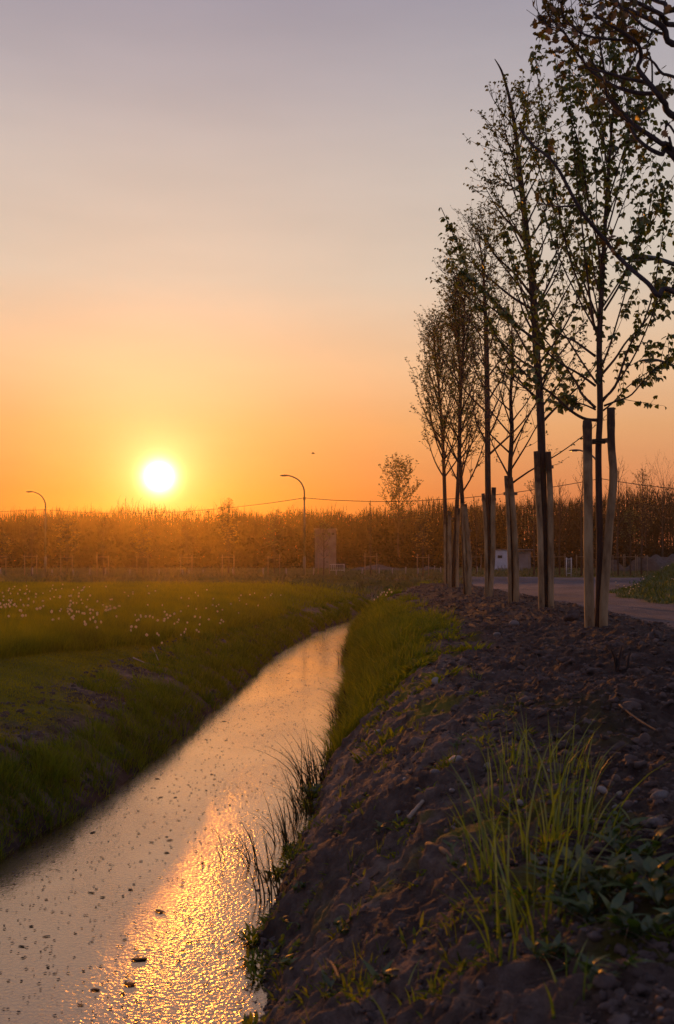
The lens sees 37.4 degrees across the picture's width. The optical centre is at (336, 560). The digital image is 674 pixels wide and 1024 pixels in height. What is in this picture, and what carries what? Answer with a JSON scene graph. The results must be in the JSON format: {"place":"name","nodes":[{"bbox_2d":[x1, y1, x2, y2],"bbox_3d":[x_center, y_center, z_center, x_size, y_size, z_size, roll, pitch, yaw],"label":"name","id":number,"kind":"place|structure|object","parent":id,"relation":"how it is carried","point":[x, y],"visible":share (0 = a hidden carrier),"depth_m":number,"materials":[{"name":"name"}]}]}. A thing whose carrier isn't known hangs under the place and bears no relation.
{"place":"outdoors","nodes":[
{"label":"outdoors","id":0,"kind":"place"},
{"bbox_2d":[0,617,357,1023],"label":"water","id":1,"kind":"structure","parent":0,"point":[63,997],"depth_m":6.32,"materials":[{"name":"beige liquid"}]},
{"bbox_2d":[0,620,350,1022],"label":"floating specks","id":2,"kind":"object","parent":1,"relation":"on","point":[164,844],"visible":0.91,"depth_m":6.60,"materials":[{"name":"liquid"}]},
{"bbox_2d":[220,821,256,866],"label":"reed clump","id":3,"kind":"object","parent":1,"relation":"on","point":[246,852],"visible":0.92,"depth_m":6.54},
{"bbox_2d":[233,825,279,903],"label":"reed clump","id":4,"kind":"object","parent":1,"relation":"in","point":[266,881],"visible":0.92,"depth_m":5.84,"materials":[{"name":"plant"}]},
{"bbox_2d":[248,790,299,847],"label":"reed clump","id":5,"kind":"object","parent":1,"relation":"in","point":[284,835],"visible":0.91,"depth_m":7.02,"materials":[{"name":"plant"}]},
{"bbox_2d":[247,724,330,789],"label":"reed clump","id":6,"kind":"object","parent":1,"relation":"in","point":[297,769],"visible":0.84,"depth_m":8.79,"materials":[{"name":"plant"}]},
{"bbox_2d":[270,755,312,820],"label":"reed clump","id":7,"kind":"object","parent":1,"relation":"in","point":[292,799],"visible":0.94,"depth_m":7.75,"materials":[{"name":"plant"}]},
{"bbox_2d":[292,735,335,764],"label":"reed clump","id":8,"kind":"object","parent":1,"relation":"in","point":[321,752],"visible":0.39,"depth_m":9.48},
{"bbox_2d":[312,694,348,727],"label":"reed clump","id":9,"kind":"object","parent":1,"relation":"in","point":[335,708],"visible":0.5,"depth_m":11.97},
{"bbox_2d":[326,644,350,662],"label":"reed clump","id":10,"kind":"object","parent":1,"relation":"in","point":[342,652],"visible":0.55,"depth_m":19.53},
{"bbox_2d":[0,580,369,657],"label":"meadow grass","id":11,"kind":"structure","parent":0,"point":[35,631],"depth_m":20.81,"materials":[{"name":"plant"}]},
{"bbox_2d":[0,587,610,1023],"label":"ditch bank","id":12,"kind":"structure","parent":0,"point":[506,981],"depth_m":4.46,"materials":[{"name":"soil"}]},
{"bbox_2d":[0,594,370,860],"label":"bank grass","id":13,"kind":"structure","parent":12,"relation":"on","point":[50,760],"depth_m":11.15,"materials":[{"name":"plant"}]},
{"bbox_2d":[0,577,372,755],"bbox_3d":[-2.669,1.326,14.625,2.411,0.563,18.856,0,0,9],"label":"short turf","id":14,"kind":"structure","parent":12,"relation":"on","point":[75,660],"depth_m":11.41,"materials":[{"name":"green plant"}]},
{"bbox_2d":[269,947,298,969],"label":"weed plant","id":15,"kind":"object","parent":12,"relation":"on","point":[285,961],"visible":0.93,"depth_m":4.41,"materials":[{"name":"green plant"}]},
{"bbox_2d":[279,908,304,931],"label":"weed plant","id":16,"kind":"object","parent":12,"relation":"on","point":[298,924],"visible":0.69,"depth_m":4.88,"materials":[{"name":"green plant"}]},
{"bbox_2d":[291,880,309,892],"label":"weed plant","id":17,"kind":"object","parent":12,"relation":"on","point":[302,885],"visible":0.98,"depth_m":5.16,"materials":[{"name":"green plant"}]},
{"bbox_2d":[300,783,321,794],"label":"weed plant","id":18,"kind":"object","parent":12,"relation":"on","point":[314,790],"visible":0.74,"depth_m":8.48,"materials":[{"name":"green plant"}]},
{"bbox_2d":[319,968,338,998],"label":"weed plant","id":19,"kind":"object","parent":12,"relation":"on","point":[325,978],"visible":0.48,"depth_m":3.52,"materials":[{"name":"green plant"}]},
{"bbox_2d":[324,957,340,981],"bbox_3d":[-0.013,1.550,3.781,0.027,0.138,0.528,0,0,-7],"label":"stick","id":20,"kind":"object","parent":12,"relation":"on","point":[330,962],"visible":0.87,"depth_m":3.79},
{"bbox_2d":[0,583,673,1023],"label":"soil clods","id":21,"kind":"object","parent":12,"relation":"on","point":[604,981],"visible":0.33,"depth_m":5.30,"materials":[{"name":"soil"}]},
{"bbox_2d":[334,916,351,934],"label":"weed plant","id":22,"kind":"object","parent":12,"relation":"on","point":[337,920],"visible":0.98,"depth_m":4.10,"materials":[{"name":"green plant"}]},
{"bbox_2d":[362,959,402,983],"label":"weed plant","id":23,"kind":"object","parent":12,"relation":"on","point":[373,972],"visible":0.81,"depth_m":3.16,"materials":[{"name":"green plant"}]},
{"bbox_2d":[374,819,395,834],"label":"weed plant","id":24,"kind":"object","parent":12,"relation":"on","point":[380,825],"visible":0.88,"depth_m":4.91,"materials":[{"name":"green plant"}]},
{"bbox_2d":[358,953,444,1023],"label":"grass clump","id":25,"kind":"object","parent":12,"relation":"on","point":[399,1001],"visible":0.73,"depth_m":2.92,"materials":[{"name":"plant"}]},
{"bbox_2d":[407,799,424,819],"bbox_3d":[0.383,1.216,4.860,0.105,0.091,0.028,0,0,-36],"label":"stick","id":26,"kind":"object","parent":12,"relation":"on","point":[411,814],"visible":0.98,"depth_m":4.85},
{"bbox_2d":[424,841,457,861],"bbox_3d":[0.423,1.213,4.132,0.041,0.109,0.516,0,0,-6],"label":"stick","id":27,"kind":"object","parent":12,"relation":"on","point":[443,850],"visible":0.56,"depth_m":3.99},
{"bbox_2d":[449,755,461,761],"bbox_3d":[0.632,1.060,5.300,0.082,0.048,0.080,-18,-15,4],"label":"stone","id":28,"kind":"object","parent":12,"relation":"on","point":[458,758],"visible":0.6,"depth_m":5.27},
{"bbox_2d":[441,839,473,871],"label":"weed plant","id":29,"kind":"object","parent":12,"relation":"on","point":[453,861],"visible":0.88,"depth_m":3.81,"materials":[{"name":"green plant"}]},
{"bbox_2d":[245,596,672,1023],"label":"straw litter","id":30,"kind":"object","parent":12,"relation":"on","point":[466,860],"visible":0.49,"depth_m":3.90,"materials":[{"name":"plant"}]},
{"bbox_2d":[448,730,470,749],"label":"weed plant","id":31,"kind":"object","parent":12,"relation":"on","point":[457,744],"visible":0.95,"depth_m":5.68,"materials":[{"name":"green plant"}]},
{"bbox_2d":[441,734,529,818],"bbox_3d":[0.672,0.949,4.393,0.324,0.400,0.391,0,0,-34],"label":"grass clump","id":32,"kind":"object","parent":12,"relation":"on","point":[500,796],"visible":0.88,"depth_m":4.42,"materials":[{"name":"plant"}]},
{"bbox_2d":[439,738,575,890],"bbox_3d":[0.572,0.908,3.515,0.566,0.561,0.815,0,0,0],"label":"grass clump","id":33,"kind":"object","parent":12,"relation":"on","point":[489,854],"visible":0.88,"depth_m":3.54,"materials":[{"name":"plant"}]},
{"bbox_2d":[521,927,579,973],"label":"weed plant","id":34,"kind":"object","parent":12,"relation":"on","point":[546,949],"visible":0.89,"depth_m":2.65,"materials":[{"name":"green plant"}]},
{"bbox_2d":[437,773,664,961],"bbox_3d":[0.550,0.862,2.892,0.786,0.578,0.574,0,0,-42],"label":"grass clump","id":35,"kind":"object","parent":12,"relation":"on","point":[510,914],"visible":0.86,"depth_m":2.87,"materials":[{"name":"plant"}]},
{"bbox_2d":[458,725,671,866],"bbox_3d":[0.796,0.865,3.621,0.789,0.546,0.760,0,0,0],"label":"grass clump","id":36,"kind":"object","parent":12,"relation":"on","point":[558,821],"visible":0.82,"depth_m":3.62,"materials":[{"name":"plant"}]},
{"bbox_2d":[543,936,621,1019],"bbox_3d":[0.582,1.010,2.413,0.213,0.219,0.227,0,0,0],"label":"grass clump","id":37,"kind":"object","parent":12,"relation":"on","point":[555,981],"visible":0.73,"depth_m":2.36,"materials":[{"name":"plant"}]},
{"bbox_2d":[0,563,662,600],"bbox_3d":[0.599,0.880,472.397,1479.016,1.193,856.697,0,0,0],"label":"distant ground","id":38,"kind":"structure","parent":0,"point":[403,586],"depth_m":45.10,"materials":[{"name":"plant"}]},
{"bbox_2d":[0,533,11,572],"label":"young tree","id":39,"kind":"object","parent":38,"relation":"on","point":[4,539],"visible":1,"depth_m":58.08,"materials":[{"name":"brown plant"}]},
{"bbox_2d":[23,554,37,575],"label":"tree support","id":40,"kind":"object","parent":38,"relation":"on","point":[24,556],"visible":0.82,"depth_m":54.88,"materials":[{"name":"brown wood"}]},
{"bbox_2d":[20,517,44,575],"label":"young tree","id":41,"kind":"object","parent":38,"relation":"on","point":[31,543],"visible":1,"depth_m":55.00,"materials":[{"name":"brown plant"}]},
{"bbox_2d":[26,491,46,572],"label":"street lamp","id":42,"kind":"object","parent":38,"relation":"on","point":[45,564],"visible":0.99,"depth_m":73.16,"materials":[{"name":"metal"}]},
{"bbox_2d":[52,516,80,574],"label":"young tree","id":43,"kind":"object","parent":38,"relation":"on","point":[73,525],"visible":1,"depth_m":57.98,"materials":[{"name":"brown plant"}]},
{"bbox_2d":[96,517,112,575],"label":"young tree","id":44,"kind":"object","parent":38,"relation":"on","point":[103,530],"visible":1,"depth_m":58.06,"materials":[{"name":"brown plant"}]},
{"bbox_2d":[133,527,152,573],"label":"young tree","id":45,"kind":"object","parent":38,"relation":"on","point":[143,536],"visible":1,"depth_m":59.97,"materials":[{"name":"brown plant"}]},
{"bbox_2d":[175,517,198,572],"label":"young tree","id":46,"kind":"object","parent":38,"relation":"on","point":[186,538],"visible":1,"depth_m":58.94,"materials":[{"name":"brown plant"}]},
{"bbox_2d":[218,498,239,572],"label":"young tree","id":47,"kind":"object","parent":38,"relation":"on","point":[227,514],"visible":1,"depth_m":56.95,"materials":[{"name":"brown plant"}]},
{"bbox_2d":[262,509,285,573],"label":"young tree","id":48,"kind":"object","parent":38,"relation":"on","point":[272,530],"visible":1,"depth_m":57.02,"materials":[{"name":"brown plant"}]},
{"bbox_2d":[280,475,305,574],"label":"street lamp","id":49,"kind":"object","parent":38,"relation":"on","point":[304,564],"visible":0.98,"depth_m":58.20,"materials":[{"name":"metal"}]},
{"bbox_2d":[52,498,301,513],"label":"overhead cable","id":50,"kind":"object","parent":49,"relation":"attached to","point":[169,512],"visible":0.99,"depth_m":65.38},
{"bbox_2d":[308,479,594,501],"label":"overhead cable","id":51,"kind":"object","parent":49,"relation":"hanging from","point":[434,499],"visible":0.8,"depth_m":52.58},
{"bbox_2d":[313,521,334,575],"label":"young tree","id":52,"kind":"object","parent":38,"relation":"on","point":[325,537],"visible":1,"depth_m":58.00,"materials":[{"name":"brown plant"}]},
{"bbox_2d":[314,528,336,568],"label":"utility tower","id":53,"kind":"structure","parent":38,"relation":"on","point":[332,542],"depth_m":100.00,"materials":[{"name":"concrete"}]},
{"bbox_2d":[319,550,326,568],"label":"door","id":54,"kind":"structure","parent":53,"relation":"in","point":[325,553],"depth_m":99.98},
{"bbox_2d":[0,481,673,568],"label":"distant wood","id":55,"kind":"object","parent":38,"relation":"on","point":[209,549],"visible":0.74,"depth_m":115.48,"materials":[{"name":"plant"}]},
{"bbox_2d":[367,500,373,575],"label":"young tree","id":56,"kind":"object","parent":38,"relation":"on","point":[370,522],"visible":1,"depth_m":55.99,"materials":[{"name":"brown plant"}]},
{"bbox_2d":[347,564,402,570],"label":"gravel heap","id":57,"kind":"object","parent":38,"relation":"on","point":[373,567],"visible":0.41,"depth_m":87.69,"materials":[{"name":"gravel"}]},
{"bbox_2d":[377,452,423,566],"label":"tall tree","id":58,"kind":"object","parent":38,"relation":"on","point":[399,481],"visible":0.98,"depth_m":104.77,"materials":[{"name":"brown plant"}]},
{"bbox_2d":[411,511,432,576],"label":"young tree","id":59,"kind":"object","parent":38,"relation":"on","point":[422,535],"visible":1,"depth_m":57.98,"materials":[{"name":"brown plant"}]},
{"bbox_2d":[416,554,429,575],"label":"tree support","id":60,"kind":"object","parent":38,"relation":"on","point":[417,557],"visible":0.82,"depth_m":57.88,"materials":[{"name":"brown wood"}]},
{"bbox_2d":[495,549,532,568],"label":"shed","id":61,"kind":"structure","parent":38,"relation":"on","point":[500,557],"depth_m":95.00,"materials":[{"name":"metal"}]},
{"bbox_2d":[521,479,536,574],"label":"young tree","id":62,"kind":"object","parent":38,"relation":"on","point":[534,509],"visible":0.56,"depth_m":61.97,"materials":[{"name":"brown plant"}]},
{"bbox_2d":[553,479,571,575],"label":"young tree","id":63,"kind":"object","parent":38,"relation":"on","point":[560,515],"visible":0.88,"depth_m":61.96,"materials":[{"name":"brown plant"}]},
{"bbox_2d":[565,453,593,575],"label":"young tree","id":64,"kind":"object","parent":38,"relation":"on","point":[581,550],"visible":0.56,"depth_m":61.98,"materials":[{"name":"brown plant"}]},
{"bbox_2d":[606,457,630,574],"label":"young tree","id":65,"kind":"object","parent":38,"relation":"on","point":[618,522],"visible":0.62,"depth_m":62.98,"materials":[{"name":"brown plant"}]},
{"bbox_2d":[611,560,627,571],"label":"earth heap","id":66,"kind":"object","parent":38,"relation":"on","point":[614,565],"visible":0.32,"depth_m":81.51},
{"bbox_2d":[625,462,656,574],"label":"young tree","id":67,"kind":"object","parent":38,"relation":"on","point":[642,512],"visible":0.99,"depth_m":65.97,"materials":[{"name":"brown plant"}]},
{"bbox_2d":[625,555,660,571],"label":"earth heap","id":68,"kind":"object","parent":38,"relation":"on","point":[653,564],"visible":0.58,"depth_m":81.50,"materials":[{"name":"soil"}]},
{"bbox_2d":[623,463,667,550],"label":"tall tree","id":69,"kind":"object","parent":38,"relation":"on","point":[645,507],"visible":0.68,"depth_m":111.92,"materials":[{"name":"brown plant"}]},
{"bbox_2d":[636,449,673,556],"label":"tall tree","id":70,"kind":"object","parent":38,"relation":"on","point":[662,531],"visible":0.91,"depth_m":104.93,"materials":[{"name":"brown plant"}]},
{"bbox_2d":[651,554,673,568],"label":"gravel heap","id":71,"kind":"object","parent":38,"relation":"on","point":[660,561],"visible":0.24,"depth_m":89.66,"materials":[{"name":"gravel"}]},
{"bbox_2d":[0,0,673,559],"label":"sky","id":72,"kind":"structure","parent":0,"point":[220,224],"materials":[{"name":"orange"}]},
{"bbox_2d":[230,580,673,1023],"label":"bank grass","id":73,"kind":"structure","parent":0,"point":[378,634],"depth_m":9.65,"materials":[{"name":"plant"}]},
{"bbox_2d":[395,583,673,1023],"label":"soil strip","id":74,"kind":"object","parent":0,"point":[665,978],"visible":0.48,"depth_m":5.98,"materials":[{"name":"soil"}]},
{"bbox_2d":[404,305,484,583],"bbox_3d":[3.942,-4.126,35.592,3.046,10.038,3.002,0,0,0],"label":"staked tree","id":75,"kind":"object","parent":74,"relation":"on","point":[438,397],"visible":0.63,"depth_m":35.52,"materials":[{"name":"green plant"}]},
{"bbox_2d":[444,516,448,583],"bbox_3d":[3.937,-0.375,35.550,0.269,2.749,0.221,0,0,0],"label":"tree support","id":76,"kind":"object","parent":74,"relation":"on","point":[445,553],"visible":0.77,"depth_m":35.45,"materials":[{"name":"brown wood"}]},
{"bbox_2d":[448,508,459,587],"bbox_3d":[3.436,-0.290,29.250,0.357,2.503,0.232,0,0,0],"label":"tree support","id":77,"kind":"object","parent":74,"relation":"on","point":[457,549],"visible":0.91,"depth_m":29.15,"materials":[{"name":"brown wood"}]},
{"bbox_2d":[409,278,499,587],"bbox_3d":[3.413,-3.720,29.226,2.695,9.219,2.239,0,0,0],"label":"staked tree","id":78,"kind":"object","parent":74,"relation":"on","point":[457,494],"visible":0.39,"depth_m":29.24,"materials":[{"name":"green plant"}]},
{"bbox_2d":[413,251,505,594],"bbox_3d":[2.953,-3.239,23.988,1.923,8.248,2.132,0,0,34],"label":"staked tree","id":79,"kind":"object","parent":74,"relation":"on","point":[461,467],"visible":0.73,"depth_m":23.96,"materials":[{"name":"green plant"}]},
{"bbox_2d":[461,503,471,594],"bbox_3d":[3.119,-0.203,23.943,0.278,2.341,0.214,0,0,0],"label":"tree support","id":80,"kind":"object","parent":74,"relation":"on","point":[466,530],"visible":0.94,"depth_m":23.85,"materials":[{"name":"brown wood"}]},
{"bbox_2d":[481,487,495,596],"bbox_3d":[3.409,-0.350,22.350,0.354,2.580,0.222,0,0,0],"label":"tree support","id":81,"kind":"object","parent":74,"relation":"on","point":[489,590],"visible":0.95,"depth_m":22.25,"materials":[{"name":"brown wood"}]},
{"bbox_2d":[419,197,582,595],"bbox_3d":[3.524,-3.589,22.269,2.656,8.982,2.915,0,0,-38],"label":"staked tree","id":82,"kind":"object","parent":74,"relation":"on","point":[488,451],"visible":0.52,"depth_m":22.34,"materials":[{"name":"green plant"}]},
{"bbox_2d":[471,722,543,772],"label":"grass clump","id":83,"kind":"object","parent":74,"relation":"on","point":[513,754],"visible":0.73,"depth_m":4.93,"materials":[{"name":"plant"}]},
{"bbox_2d":[503,476,518,603],"bbox_3d":[3.261,-0.328,18.650,0.282,2.511,0.212,0,0,0],"label":"tree support","id":84,"kind":"object","parent":74,"relation":"on","point":[510,493],"visible":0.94,"depth_m":18.55,"materials":[{"name":"brown wood"}]},
{"bbox_2d":[425,47,616,606],"bbox_3d":[2.997,-3.892,16.957,3.021,9.577,3.356,0,0,27],"label":"staked tree","id":85,"kind":"object","parent":74,"relation":"on","point":[541,417],"visible":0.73,"depth_m":17.04,"materials":[{"name":"green plant"}]},
{"bbox_2d":[453,284,616,601],"bbox_3d":[3.573,-2.144,18.653,1.962,6.150,2.685,0,0,-39],"label":"staked tree","id":86,"kind":"object","parent":74,"relation":"on","point":[511,419],"visible":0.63,"depth_m":18.67,"materials":[{"name":"green plant"}]},
{"bbox_2d":[473,694,604,788],"bbox_3d":[0.950,0.858,4.691,0.642,0.456,0.514,0,0,20],"label":"grass clump","id":87,"kind":"object","parent":74,"relation":"on","point":[550,752],"visible":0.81,"depth_m":4.65,"materials":[{"name":"plant"}]},
{"bbox_2d":[534,451,553,607],"bbox_3d":[3.538,-0.468,17.050,0.371,2.796,0.247,0,0,0],"label":"tree support","id":88,"kind":"object","parent":74,"relation":"on","point":[550,531],"visible":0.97,"depth_m":16.95,"materials":[{"name":"brown wood"}]},
{"bbox_2d":[438,0,673,626],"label":"staked tree","id":89,"kind":"object","parent":74,"relation":"on","point":[578,157],"visible":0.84,"depth_m":12.06,"materials":[{"name":"green plant"}]},
{"bbox_2d":[523,846,595,890],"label":"weed plant","id":90,"kind":"object","parent":74,"relation":"on","point":[559,869],"visible":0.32,"depth_m":3.18,"materials":[{"name":"green plant"}]},
{"bbox_2d":[513,725,621,806],"bbox_3d":[0.998,0.913,4.217,0.509,0.370,0.458,0,0,28],"label":"grass clump","id":91,"kind":"object","parent":74,"relation":"on","point":[555,771],"visible":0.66,"depth_m":4.27,"materials":[{"name":"plant"}]},
{"bbox_2d":[563,610,580,621],"bbox_3d":[3.184,0.768,13.456,0.229,0.194,0.255,18,18,32],"label":"stone","id":92,"kind":"object","parent":74,"relation":"on","point":[571,615],"visible":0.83,"depth_m":13.40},
{"bbox_2d":[527,843,634,897],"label":"weed plant","id":93,"kind":"object","parent":74,"relation":"on","point":[612,868],"visible":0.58,"depth_m":2.93,"materials":[{"name":"green plant"}]},
{"bbox_2d":[538,864,640,924],"bbox_3d":[0.757,0.962,2.804,0.398,0.143,0.259,0,0,0],"label":"weed plant","id":94,"kind":"object","parent":74,"relation":"on","point":[585,901],"visible":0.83,"depth_m":2.83,"materials":[{"name":"green plant"}]},
{"bbox_2d":[518,0,673,297],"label":"oak tree","id":95,"kind":"object","parent":74,"relation":"on","point":[623,6],"visible":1,"depth_m":7.25,"materials":[{"name":"brown plant"}]},
{"bbox_2d":[579,745,614,779],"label":"grass clump","id":96,"kind":"object","parent":74,"relation":"on","point":[588,774],"visible":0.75,"depth_m":4.51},
{"bbox_2d":[582,407,617,627],"bbox_3d":[3.168,-0.448,12.051,0.428,2.788,0.258,0,0,0],"label":"tree support","id":97,"kind":"object","parent":74,"relation":"on","point":[588,442],"visible":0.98,"depth_m":11.95,"materials":[{"name":"brown wood"}]},
{"bbox_2d":[597,786,607,793],"bbox_3d":[1.089,0.941,4.082,0.045,0.030,0.037,37,0,-2],"label":"stone","id":98,"kind":"object","parent":74,"relation":"on","point":[602,789],"visible":1,"depth_m":4.07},
{"bbox_2d":[585,810,640,834],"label":"weed plant","id":99,"kind":"object","parent":74,"relation":"on","point":[608,830],"visible":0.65,"depth_m":3.64,"materials":[{"name":"green plant"}]},
{"bbox_2d":[576,952,655,989],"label":"weed plant","id":100,"kind":"object","parent":74,"relation":"on","point":[591,971],"visible":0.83,"depth_m":2.41,"materials":[{"name":"green plant"}]},
{"bbox_2d":[610,645,630,671],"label":"plant","id":101,"kind":"object","parent":74,"relation":"on","point":[616,663],"visible":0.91,"depth_m":7.93,"materials":[{"name":"green plant"}]},
{"bbox_2d":[586,802,673,864],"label":"weed plant","id":102,"kind":"object","parent":74,"relation":"on","point":[647,847],"visible":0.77,"depth_m":3.31,"materials":[{"name":"green plant"}]},
{"bbox_2d":[589,850,673,908],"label":"weed plant","id":103,"kind":"object","parent":74,"relation":"on","point":[658,885],"visible":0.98,"depth_m":2.82,"materials":[{"name":"green plant"}]},
{"bbox_2d":[596,888,673,944],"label":"weed plant","id":104,"kind":"object","parent":74,"relation":"on","point":[646,924],"visible":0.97,"depth_m":2.63,"materials":[{"name":"green plant"}]},
{"bbox_2d":[618,704,658,731],"bbox_3d":[1.725,0.898,5.720,0.016,0.056,0.674,0,0,-1],"label":"stick","id":105,"kind":"object","parent":74,"relation":"on","point":[627,711],"visible":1,"depth_m":5.70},
{"bbox_2d":[646,817,658,825],"bbox_3d":[1.178,0.973,3.706,0.052,0.036,0.054,0,0,15],"label":"stone","id":106,"kind":"object","parent":74,"relation":"on","point":[650,821],"visible":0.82,"depth_m":3.69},
{"bbox_2d":[650,790,667,798],"bbox_3d":[1.300,0.949,3.998,0.080,0.052,0.077,-6,-23,-10],"label":"stone","id":107,"kind":"object","parent":74,"relation":"on","point":[662,793],"visible":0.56,"depth_m":3.98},
{"bbox_2d":[472,577,673,626],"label":"gravel road","id":108,"kind":"structure","parent":0,"point":[568,590],"depth_m":29.85,"materials":[{"name":"gravel"}]},
{"bbox_2d":[627,255,673,266],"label":"street lamp","id":109,"kind":"object","parent":108,"relation":"on","point":[652,258],"visible":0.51,"depth_m":16.30,"materials":[{"name":"metal"}]},
{"bbox_2d":[609,561,673,603],"bbox_3d":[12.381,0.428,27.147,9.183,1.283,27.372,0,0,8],"label":"verge weeds","id":110,"kind":"object","parent":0,"point":[665,574],"visible":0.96,"depth_m":28.72,"materials":[{"name":"green plant"}]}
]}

